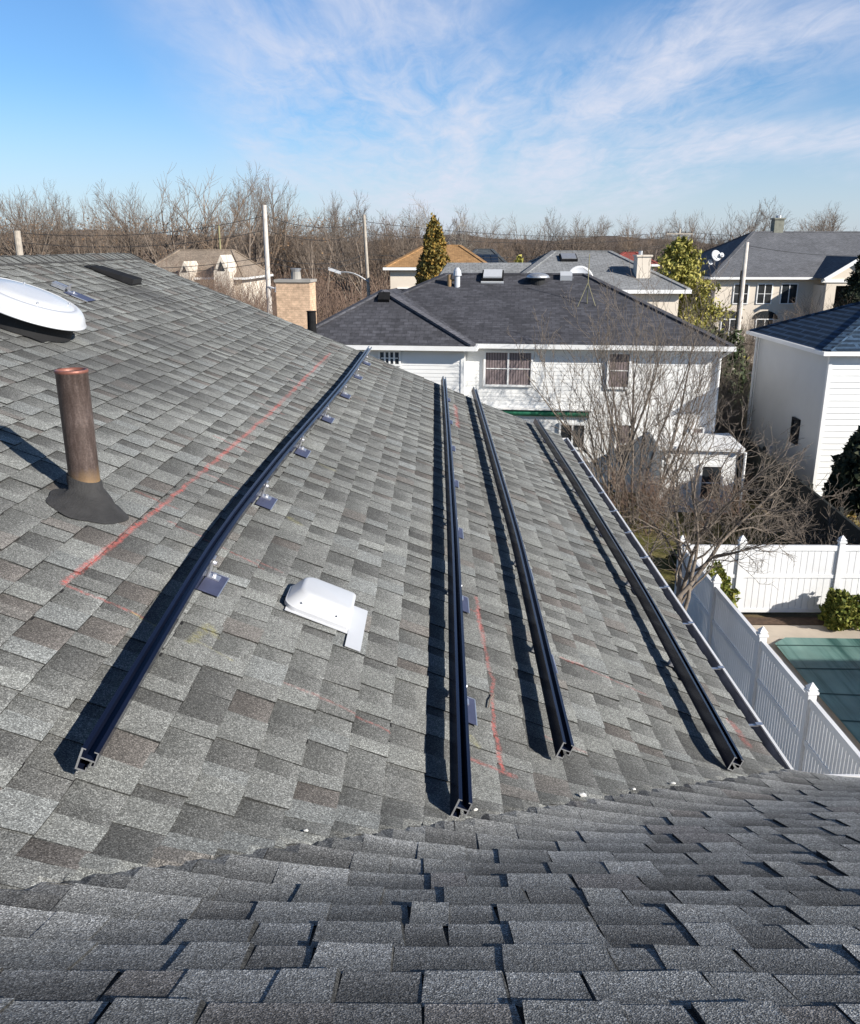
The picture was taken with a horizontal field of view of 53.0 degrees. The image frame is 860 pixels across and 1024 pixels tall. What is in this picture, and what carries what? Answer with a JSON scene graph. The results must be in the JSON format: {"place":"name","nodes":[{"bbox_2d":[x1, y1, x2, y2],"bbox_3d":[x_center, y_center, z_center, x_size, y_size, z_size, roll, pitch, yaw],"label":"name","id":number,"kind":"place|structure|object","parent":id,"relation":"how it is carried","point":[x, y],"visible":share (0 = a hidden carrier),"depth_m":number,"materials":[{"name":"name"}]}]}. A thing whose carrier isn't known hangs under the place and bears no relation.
{"place":"outdoors","nodes":[
{"label":"outdoors","id":0,"kind":"place"},
{"bbox_2d":[2,229,717,285],"bbox_3d":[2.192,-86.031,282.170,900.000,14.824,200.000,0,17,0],"label":"hill","id":1,"kind":"structure","parent":0,"point":[611,237],"depth_m":314.51,"materials":[{"name":"plant"}]},
{"bbox_2d":[0,0,859,243],"label":"sky","id":2,"kind":"structure","parent":0,"point":[649,111],"materials":[{"name":"blue"}]},
{"bbox_2d":[317,286,820,616],"bbox_3d":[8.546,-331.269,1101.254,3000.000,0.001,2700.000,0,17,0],"label":"ground","id":3,"kind":"structure","parent":0,"point":[779,614],"depth_m":20.86,"materials":[{"name":"brown soil"}]},
{"bbox_2d":[13,231,23,254],"bbox_3d":[-20.105,-9.296,43.337,0.435,9.183,0.435,0,17,0],"label":"utility pole","id":4,"kind":"object","parent":3,"relation":"on","point":[18,243],"visible":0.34,"depth_m":42.05,"materials":[{"name":"white wood"}]},
{"bbox_2d":[0,192,58,255],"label":"bare tree","id":5,"kind":"object","parent":3,"relation":"on","point":[12,228],"visible":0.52,"depth_m":97.88,"materials":[{"name":"brown plant"}]},
{"bbox_2d":[0,186,70,255],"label":"bare tree","id":6,"kind":"object","parent":3,"relation":"on","point":[5,245],"visible":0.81,"depth_m":91.76,"materials":[{"name":"brown plant"}]},
{"bbox_2d":[4,189,66,254],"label":"bare tree","id":7,"kind":"object","parent":3,"relation":"on","point":[36,226],"visible":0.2,"depth_m":107.21,"materials":[{"name":"brown plant"}]},
{"bbox_2d":[0,189,76,254],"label":"bare tree","id":8,"kind":"object","parent":3,"relation":"on","point":[8,217],"visible":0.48,"depth_m":100.90,"materials":[{"name":"brown plant"}]},
{"bbox_2d":[27,181,89,253],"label":"bare tree","id":9,"kind":"object","parent":3,"relation":"on","point":[40,204],"visible":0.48,"depth_m":116.45,"materials":[{"name":"brown plant"}]},
{"bbox_2d":[49,196,109,253],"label":"bare tree","id":10,"kind":"object","parent":3,"relation":"on","point":[68,222],"visible":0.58,"depth_m":101.71,"materials":[{"name":"brown plant"}]},
{"bbox_2d":[44,184,121,253],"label":"bare tree","id":11,"kind":"object","parent":3,"relation":"on","point":[93,246],"visible":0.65,"depth_m":98.74,"materials":[{"name":"brown plant"}]},
{"bbox_2d":[69,179,165,262],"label":"bare tree","id":12,"kind":"object","parent":3,"relation":"on","point":[112,202],"visible":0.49,"depth_m":111.73,"materials":[{"name":"brown plant"}]},
{"bbox_2d":[81,182,165,263],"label":"bare tree","id":13,"kind":"object","parent":3,"relation":"on","point":[129,235],"visible":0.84,"depth_m":89.72,"materials":[{"name":"brown plant"}]},
{"bbox_2d":[106,202,179,263],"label":"bare tree","id":14,"kind":"object","parent":3,"relation":"on","point":[159,231],"visible":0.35,"depth_m":102.08,"materials":[{"name":"brown plant"}]},
{"bbox_2d":[95,164,222,263],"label":"bare tree","id":15,"kind":"object","parent":3,"relation":"on","point":[172,241],"visible":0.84,"depth_m":91.38,"materials":[{"name":"brown plant"}]},
{"bbox_2d":[0,216,364,289],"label":"bare trees","id":16,"kind":"object","parent":3,"relation":"on","point":[194,240],"visible":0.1,"depth_m":117.52,"materials":[{"name":"brown plant"}]},
{"bbox_2d":[154,249,272,305],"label":"tan roof house","id":17,"kind":"structure","parent":3,"relation":"on","point":[198,256],"depth_m":72.96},
{"bbox_2d":[162,167,267,248],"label":"bare tree","id":18,"kind":"object","parent":3,"relation":"on","point":[207,244],"visible":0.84,"depth_m":92.90,"materials":[{"name":"brown plant"}]},
{"bbox_2d":[156,250,276,315],"bbox_3d":[-13.081,-11.421,51.183,9.808,8.631,12.024,-7,18,-20],"label":"leafless bush","id":19,"kind":"object","parent":3,"relation":"on","point":[230,284],"visible":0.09,"depth_m":48.68,"materials":[{"name":"plant"}]},
{"bbox_2d":[191,179,253,256],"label":"bare tree","id":20,"kind":"object","parent":3,"relation":"on","point":[242,210],"visible":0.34,"depth_m":112.04,"materials":[{"name":"brown plant"}]},
{"bbox_2d":[192,262,275,308],"bbox_3d":[-14.116,-13.086,58.545,9.260,7.468,11.074,0,17,0],"label":"leafless bush","id":21,"kind":"object","parent":3,"relation":"on","point":[236,288],"visible":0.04,"depth_m":57.58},
{"bbox_2d":[213,160,277,262],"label":"bare tree","id":22,"kind":"object","parent":3,"relation":"on","point":[255,215],"visible":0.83,"depth_m":102.70,"materials":[{"name":"brown plant"}]},
{"bbox_2d":[221,182,286,266],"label":"bare tree","id":23,"kind":"object","parent":3,"relation":"on","point":[259,241],"visible":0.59,"depth_m":105.60,"materials":[{"name":"brown plant"}]},
{"bbox_2d":[217,172,294,269],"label":"bare tree","id":24,"kind":"object","parent":3,"relation":"on","point":[269,236],"visible":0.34,"depth_m":111.81,"materials":[{"name":"brown plant"}]},
{"bbox_2d":[181,256,340,322],"bbox_3d":[-12.601,-14.184,60.778,12.548,8.552,11.656,0,17,0],"label":"leafless bush","id":25,"kind":"object","parent":3,"relation":"on","point":[262,300],"visible":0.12,"depth_m":60.62,"materials":[{"name":"plant"}]},
{"bbox_2d":[262,205,275,314],"bbox_3d":[-8.845,-11.692,48.685,0.840,10.605,0.334,7,19,23],"label":"utility pole","id":26,"kind":"object","parent":3,"relation":"on","point":[266,244],"visible":0.48,"depth_m":47.92,"materials":[{"name":"grey wood"}]},
{"bbox_2d":[24,216,262,235],"bbox_3d":[-14.589,-14.866,44.715,12.521,1.127,0.032,-9,19,-27],"label":"power line","id":27,"kind":"object","parent":26,"relation":"hanging from","point":[135,234],"visible":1,"depth_m":44.29,"materials":[{"name":"metal"}]},
{"bbox_2d":[248,172,305,278],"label":"bare tree","id":28,"kind":"object","parent":3,"relation":"on","point":[284,219],"visible":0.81,"depth_m":115.83,"materials":[{"name":"brown plant"}]},
{"bbox_2d":[267,204,327,270],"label":"bare tree","id":29,"kind":"object","parent":3,"relation":"on","point":[296,264],"visible":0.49,"depth_m":118.26,"materials":[{"name":"brown plant"}]},
{"bbox_2d":[286,211,330,278],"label":"bare tree","id":30,"kind":"object","parent":3,"relation":"on","point":[311,264],"visible":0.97,"depth_m":106.47,"materials":[{"name":"brown plant"}]},
{"bbox_2d":[300,197,357,311],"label":"bare tree","id":31,"kind":"object","parent":3,"relation":"on","point":[323,249],"visible":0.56,"depth_m":111.53,"materials":[{"name":"brown plant"}]},
{"bbox_2d":[318,190,341,304],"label":"bare tree","id":32,"kind":"object","parent":3,"relation":"on","point":[332,234],"visible":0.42,"depth_m":118.02,"materials":[{"name":"brown plant"}]},
{"bbox_2d":[303,198,374,306],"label":"bare tree","id":33,"kind":"object","parent":3,"relation":"on","point":[336,253],"visible":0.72,"depth_m":88.39,"materials":[{"name":"brown plant"}]},
{"bbox_2d":[330,192,377,299],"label":"bare tree","id":34,"kind":"object","parent":3,"relation":"on","point":[352,269],"visible":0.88,"depth_m":86.92,"materials":[{"name":"brown plant"}]},
{"bbox_2d":[362,215,369,296],"bbox_3d":[-4.256,-15.199,60.231,0.688,10.504,0.275,0,17,0],"label":"utility pole","id":35,"kind":"object","parent":3,"relation":"on","point":[366,254],"visible":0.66,"depth_m":59.38,"materials":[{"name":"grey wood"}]},
{"bbox_2d":[0,207,741,299],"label":"woodland","id":36,"kind":"object","parent":3,"relation":"on","point":[608,247],"visible":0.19,"depth_m":143.08,"materials":[{"name":"plant"}]},
{"bbox_2d":[367,211,409,289],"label":"bare tree","id":37,"kind":"object","parent":3,"relation":"on","point":[378,252],"visible":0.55,"depth_m":109.51,"materials":[{"name":"brown plant"}]},
{"bbox_2d":[357,212,420,291],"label":"bare tree","id":38,"kind":"object","parent":3,"relation":"on","point":[385,249],"visible":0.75,"depth_m":91.52,"materials":[{"name":"brown plant"}]},
{"bbox_2d":[367,204,426,273],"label":"bare tree","id":39,"kind":"object","parent":3,"relation":"on","point":[410,249],"visible":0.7,"depth_m":91.95,"materials":[{"name":"brown plant"}]},
{"bbox_2d":[378,199,429,260],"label":"bare tree","id":40,"kind":"object","parent":3,"relation":"on","point":[421,243],"visible":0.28,"depth_m":108.61,"materials":[{"name":"brown plant"}]},
{"bbox_2d":[148,255,661,321],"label":"undergrowth","id":41,"kind":"object","parent":3,"relation":"on","point":[353,299],"visible":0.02,"depth_m":89.77,"materials":[{"name":"plant"}]},
{"bbox_2d":[0,253,859,1023],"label":"shingled house","id":42,"kind":"structure","parent":3,"relation":"on","point":[166,859],"depth_m":2.98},
{"bbox_2d":[0,277,86,341],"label":"attic fan","id":43,"kind":"object","parent":42,"relation":"on","point":[36,313],"visible":1,"depth_m":5.88},
{"bbox_2d":[51,281,94,301],"bbox_3d":[-3.163,-1.945,7.611,0.354,0.170,0.235,0,17,0],"label":"roof bracket","id":44,"kind":"object","parent":42,"relation":"on","point":[59,285],"visible":1,"depth_m":7.59,"materials":[{"name":"metal"}]},
{"bbox_2d":[46,367,128,523],"bbox_3d":[-1.525,-0.274,3.749,0.322,0.662,0.324,10,20,29],"label":"vent pipe","id":45,"kind":"object","parent":42,"relation":"on","point":[83,495],"visible":1,"depth_m":3.78,"materials":[{"name":"metal"}]},
{"bbox_2d":[85,265,141,285],"bbox_3d":[-3.374,-2.536,9.238,0.494,0.202,0.370,0,17,0],"label":"slant vent","id":46,"kind":"object","parent":42,"relation":"on","point":[129,279],"visible":1,"depth_m":9.11,"materials":[{"name":"black metal"}]},
{"bbox_2d":[75,346,371,771],"bbox_3d":[-0.867,-0.731,6.825,0.156,0.185,9.540,0,17,1],"label":"mounting rail","id":47,"kind":"object","parent":42,"relation":"attached to","point":[108,722],"visible":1,"depth_m":3.41,"materials":[{"name":"black metal"}]},
{"bbox_2d":[284,577,367,651],"bbox_3d":[-0.459,0.426,3.759,0.342,0.197,0.415,0,17,0],"label":"hood vent","id":48,"kind":"object","parent":42,"relation":"on","point":[322,602],"visible":1,"depth_m":3.72,"materials":[{"name":"white paint"}]},
{"bbox_2d":[441,376,477,817],"bbox_3d":[0.165,-0.389,7.168,0.134,0.158,9.270,0,17,0],"label":"mounting rail","id":49,"kind":"object","parent":42,"relation":"attached to","point":[462,711],"visible":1,"depth_m":3.71,"materials":[{"name":"black metal"}]},
{"bbox_2d":[471,387,573,758],"bbox_3d":[0.597,-0.337,7.605,0.147,0.164,8.860,0,17,0],"label":"mounting rail","id":50,"kind":"object","parent":42,"relation":"attached to","point":[562,739],"visible":1,"depth_m":4.54,"materials":[{"name":"black metal"}]},
{"bbox_2d":[533,418,743,770],"bbox_3d":[1.438,0.006,7.679,0.169,0.183,7.910,0,17,0],"label":"mounting rail","id":51,"kind":"object","parent":42,"relation":"attached to","point":[726,747],"visible":1,"depth_m":5.23,"materials":[{"name":"black metal"}]},
{"bbox_2d":[414,212,453,284],"bbox_3d":[0.431,-12.185,50.770,4.636,10.318,4.401,0,17,0],"label":"arborvitae","id":52,"kind":"object","parent":3,"relation":"on","point":[434,257],"visible":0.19,"depth_m":49.32,"materials":[{"name":"green plant"}]},
{"bbox_2d":[383,245,487,290],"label":"orange roof house","id":53,"kind":"structure","parent":3,"relation":"on","point":[402,269],"depth_m":56.19,"materials":[{"name":"brown"}]},
{"bbox_2d":[409,194,480,249],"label":"bare tree","id":54,"kind":"object","parent":3,"relation":"on","point":[463,230],"visible":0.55,"depth_m":89.18,"materials":[{"name":"brown plant"}]},
{"bbox_2d":[446,205,487,250],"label":"bare tree","id":55,"kind":"object","parent":3,"relation":"on","point":[470,237],"visible":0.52,"depth_m":88.22,"materials":[{"name":"grey plant"}]},
{"bbox_2d":[471,249,507,262],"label":"solar roof house","id":56,"kind":"structure","parent":3,"relation":"on","point":[486,255],"depth_m":70.97,"materials":[{"name":"glass"}]},
{"bbox_2d":[461,215,532,262],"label":"bare tree","id":57,"kind":"object","parent":3,"relation":"on","point":[494,239],"visible":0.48,"depth_m":91.55,"materials":[{"name":"brown plant"}]},
{"bbox_2d":[274,268,746,513],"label":"sided house","id":58,"kind":"structure","parent":3,"relation":"on","point":[453,327],"depth_m":30.29,"materials":[{"name":"grey"}]},
{"bbox_2d":[378,350,400,365],"bbox_3d":[-1.394,-5.298,29.707,0.792,0.542,0.073,2,17,6],"label":"window","id":59,"kind":"structure","parent":58,"relation":"in","point":[393,357],"depth_m":29.68,"materials":[{"name":"white plastic"}]},
{"bbox_2d":[483,350,532,386],"bbox_3d":[2.737,-5.021,30.253,1.720,1.258,0.073,2,17,6],"label":"window","id":60,"kind":"structure","parent":58,"relation":"in","point":[502,368],"depth_m":30.25,"materials":[{"name":"glass"}]},
{"bbox_2d":[526,273,549,284],"bbox_3d":[4.177,-9.025,33.423,0.915,0.465,0.915,0,17,0],"label":"attic fan","id":61,"kind":"object","parent":58,"relation":"on","point":[537,278],"visible":1,"depth_m":33.19},
{"bbox_2d":[559,423,586,449],"bbox_3d":[5.059,-2.696,30.698,0.957,0.948,0.073,2,17,6],"label":"window","id":62,"kind":"structure","parent":58,"relation":"in","point":[575,426],"depth_m":30.66,"materials":[{"name":"white glass"}]},
{"bbox_2d":[606,352,631,388],"bbox_3d":[6.534,-4.888,29.847,0.808,1.275,0.073,2,17,6],"label":"window","id":63,"kind":"structure","parent":58,"relation":"in","point":[621,367],"depth_m":29.81,"materials":[{"name":"white glass"}]},
{"bbox_2d":[697,464,723,500],"bbox_3d":[9.212,-0.957,28.343,0.740,1.240,0.073,2,17,6],"label":"window","id":64,"kind":"structure","parent":58,"relation":"in","point":[707,469],"depth_m":28.30,"materials":[{"name":"white glass"}]},
{"bbox_2d":[504,211,552,262],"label":"bare tree","id":65,"kind":"object","parent":3,"relation":"on","point":[520,246],"visible":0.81,"depth_m":148.57,"materials":[{"name":"brown plant"}]},
{"bbox_2d":[531,207,568,255],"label":"bare tree","id":66,"kind":"object","parent":3,"relation":"on","point":[542,239],"visible":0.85,"depth_m":144.60,"materials":[{"name":"grey plant"}]},
{"bbox_2d":[439,250,691,315],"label":"grey roof house","id":67,"kind":"structure","parent":3,"relation":"on","point":[556,261],"depth_m":41.94,"materials":[{"name":"grey"}]},
{"bbox_2d":[540,213,608,249],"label":"bare tree","id":68,"kind":"object","parent":3,"relation":"on","point":[571,240],"visible":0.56,"depth_m":156.87,"materials":[{"name":"brown plant"}]},
{"bbox_2d":[617,216,664,254],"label":"bare tree","id":69,"kind":"object","parent":3,"relation":"on","point":[627,247],"visible":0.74,"depth_m":150.29,"materials":[{"name":"brown plant"}]},
{"bbox_2d":[636,219,675,271],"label":"bare tree","id":70,"kind":"object","parent":3,"relation":"on","point":[667,241],"visible":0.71,"depth_m":143.78,"materials":[{"name":"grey plant"}]},
{"bbox_2d":[661,212,715,252],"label":"bare tree","id":71,"kind":"object","parent":3,"relation":"on","point":[696,240],"visible":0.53,"depth_m":156.05,"materials":[{"name":"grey plant"}]},
{"bbox_2d":[651,235,747,358],"bbox_3d":[13.190,-9.986,45.815,7.603,9.045,7.719,9,19,28],"label":"pine tree","id":72,"kind":"object","parent":3,"relation":"on","point":[680,261],"visible":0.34,"depth_m":44.46,"materials":[{"name":"green plant"}]},
{"bbox_2d":[567,380,855,610],"bbox_3d":[5.335,0.441,17.336,5.426,5.944,4.879,10,20,29],"label":"bare tree","id":73,"kind":"object","parent":3,"relation":"on","point":[683,589],"visible":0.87,"depth_m":17.28,"materials":[{"name":"brown plant"}]},
{"bbox_2d":[707,560,740,607],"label":"evergreen shrub","id":74,"kind":"object","parent":3,"relation":"on","point":[725,588],"visible":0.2,"depth_m":19.72,"materials":[{"name":"green plant"}]},
{"bbox_2d":[701,324,750,394],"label":"evergreen shrub","id":75,"kind":"object","parent":3,"relation":"on","point":[736,337],"visible":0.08,"depth_m":42.02,"materials":[{"name":"green plant"}]},
{"bbox_2d":[690,201,772,250],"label":"bare tree","id":76,"kind":"object","parent":3,"relation":"on","point":[727,229],"visible":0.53,"depth_m":119.27,"materials":[{"name":"brown plant"}]},
{"bbox_2d":[711,375,754,459],"bbox_3d":[11.527,-3.563,34.245,4.179,3.614,4.391,-16,23,-42],"label":"bare shrub","id":77,"kind":"object","parent":3,"relation":"on","point":[721,429],"visible":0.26,"depth_m":33.88,"materials":[{"name":"brown plant"}]},
{"bbox_2d":[713,339,756,439],"bbox_3d":[12.543,-4.965,36.488,7.804,4.968,6.220,0,17,0],"label":"bare shrub","id":78,"kind":"object","parent":3,"relation":"on","point":[747,385],"visible":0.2,"depth_m":36.15,"materials":[{"name":"brown plant"}]},
{"bbox_2d":[717,363,753,432],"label":"evergreen shrub","id":79,"kind":"object","parent":3,"relation":"on","point":[741,378],"visible":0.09,"depth_m":38.93,"materials":[{"name":"green plant"}]},
{"bbox_2d":[735,242,748,350],"bbox_3d":[15.702,-9.258,44.117,0.341,8.652,0.298,0,17,0],"label":"utility pole","id":80,"kind":"object","parent":3,"relation":"on","point":[741,289],"visible":0.34,"depth_m":43.40,"materials":[{"name":"grey wood"}]},
{"bbox_2d":[719,311,810,370],"bbox_3d":[23.173,-12.079,60.036,6.497,4.666,6.484,-15,23,-41],"label":"leafless bush","id":81,"kind":"object","parent":3,"relation":"on","point":[752,326],"visible":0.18,"depth_m":59.46,"materials":[{"name":"brown plant"}]},
{"bbox_2d":[674,535,859,611],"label":"vinyl fence","id":82,"kind":"object","parent":3,"relation":"on","point":[809,578],"visible":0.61,"depth_m":20.35,"materials":[{"name":"plastic"}]},
{"bbox_2d":[681,543,859,773],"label":"vinyl fence","id":83,"kind":"object","parent":3,"relation":"on","point":[805,731],"visible":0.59,"depth_m":14.93,"materials":[{"name":"plastic"}]},
{"bbox_2d":[747,197,800,231],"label":"bare tree","id":84,"kind":"object","parent":3,"relation":"on","point":[769,225],"visible":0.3,"depth_m":108.83,"materials":[{"name":"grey plant"}]},
{"bbox_2d":[745,617,823,624],"bbox_3d":[18.114,2.593,20.306,24.050,0.001,0.420,0,17,0],"label":"flower bed","id":85,"kind":"object","parent":3,"relation":"on","point":[784,620],"depth_m":20.34,"materials":[{"name":"soil"}]},
{"bbox_2d":[737,432,859,544],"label":"slatted fence","id":86,"kind":"object","parent":3,"relation":"on","point":[851,526],"visible":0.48,"depth_m":25.76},
{"bbox_2d":[752,625,859,750],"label":"pool deck","id":87,"kind":"structure","parent":3,"relation":"on","point":[776,633],"depth_m":19.64,"materials":[{"name":"concrete"}]},
{"bbox_2d":[775,637,859,742],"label":"pool cover","id":88,"kind":"object","parent":87,"relation":"on","point":[829,668],"visible":0.99,"depth_m":18.00,"materials":[{"name":"plastic"}]},
{"bbox_2d":[781,502,859,544],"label":"bare shrub","id":89,"kind":"object","parent":3,"relation":"on","point":[831,538],"visible":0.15,"depth_m":22.12,"materials":[{"name":"brown plant"}]},
{"bbox_2d":[802,202,857,230],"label":"bare tree","id":90,"kind":"object","parent":3,"relation":"on","point":[832,227],"visible":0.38,"depth_m":113.52,"materials":[{"name":"brown plant"}]},
{"bbox_2d":[817,586,859,631],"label":"evergreen shrub","id":91,"kind":"object","parent":3,"relation":"on","point":[839,609],"visible":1,"depth_m":19.70,"materials":[{"name":"green plant"}]},
{"bbox_2d":[821,425,859,526],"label":"conifer","id":92,"kind":"object","parent":3,"relation":"on","point":[846,465],"visible":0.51,"depth_m":25.07,"materials":[{"name":"green plant"}]},
{"bbox_2d":[832,255,859,307],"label":"pine tree","id":93,"kind":"object","parent":3,"relation":"on","point":[853,283],"visible":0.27,"depth_m":57.79,"materials":[{"name":"green plant"}]},
{"bbox_2d":[604,491,820,612],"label":"lawn","id":94,"kind":"structure","parent":0,"point":[668,575],"depth_m":26.27,"materials":[{"name":"plant"}]},
{"bbox_2d":[507,256,749,523],"bbox_3d":[6.205,-3.749,26.947,7.825,8.303,4.513,0,17,0],"label":"bare tree","id":95,"kind":"object","parent":94,"relation":"on","point":[684,428],"visible":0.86,"depth_m":26.66,"materials":[{"name":"brown plant"}]},
{"bbox_2d":[554,234,718,502],"bbox_3d":[5.991,-3.585,25.455,3.849,8.875,5.125,-3,17,-10],"label":"bare tree","id":96,"kind":"object","parent":94,"relation":"on","point":[632,426],"visible":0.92,"depth_m":25.83,"materials":[{"name":"brown plant"}]},
{"bbox_2d":[602,461,693,535],"bbox_3d":[6.728,-0.567,26.515,3.513,2.456,2.701,-15,23,-40],"label":"bare shrub","id":97,"kind":"object","parent":94,"relation":"on","point":[652,491],"visible":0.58,"depth_m":26.21,"materials":[{"name":"plant"}]},
{"bbox_2d":[665,471,761,539],"bbox_3d":[8.808,-0.317,26.156,3.137,2.187,2.178,-8,19,-25],"label":"bare shrub","id":98,"kind":"object","parent":94,"relation":"on","point":[733,512],"visible":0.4,"depth_m":26.14,"materials":[{"name":"plant"}]},
{"bbox_2d":[720,488,859,544],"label":"bare shrub","id":99,"kind":"object","parent":94,"relation":"on","point":[791,529],"visible":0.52,"depth_m":23.67,"materials":[{"name":"brown plant"}]},
{"bbox_2d":[719,320,758,369],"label":"leafless bush","id":100,"kind":"object","parent":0,"point":[749,353],"visible":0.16,"depth_m":57.30,"materials":[{"name":"brown plant"}]},
{"bbox_2d":[657,215,859,362],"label":"house","id":101,"kind":"structure","parent":0,"point":[780,280],"depth_m":64.32,"materials":[{"name":"paint"}]},
{"bbox_2d":[732,283,749,303],"bbox_3d":[22.994,-16.145,63.873,1.140,1.490,0.073,0,17,0],"label":"window","id":102,"kind":"structure","parent":101,"relation":"in","point":[746,291],"depth_m":63.86,"materials":[{"name":"white plastic"}]},
{"bbox_2d":[756,283,773,303],"bbox_3d":[24.744,-16.141,63.860,1.140,1.490,0.073,0,17,0],"label":"window","id":103,"kind":"structure","parent":101,"relation":"in","point":[764,290],"depth_m":63.86,"materials":[{"name":"white plastic"}]},
{"bbox_2d":[779,283,798,303],"bbox_3d":[26.544,-16.137,63.847,1.240,1.490,0.073,0,17,0],"label":"window","id":104,"kind":"structure","parent":101,"relation":"in","point":[789,291],"depth_m":63.84,"materials":[{"name":"glass"}]},
{"bbox_2d":[746,301,859,495],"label":"stucco house","id":105,"kind":"structure","parent":0,"point":[806,371],"depth_m":29.19,"materials":[{"name":"white"}]},
{"bbox_2d":[789,417,800,444],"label":"window","id":106,"kind":"structure","parent":105,"relation":"in","point":[795,420],"depth_m":29.76,"materials":[{"name":"black glass"}]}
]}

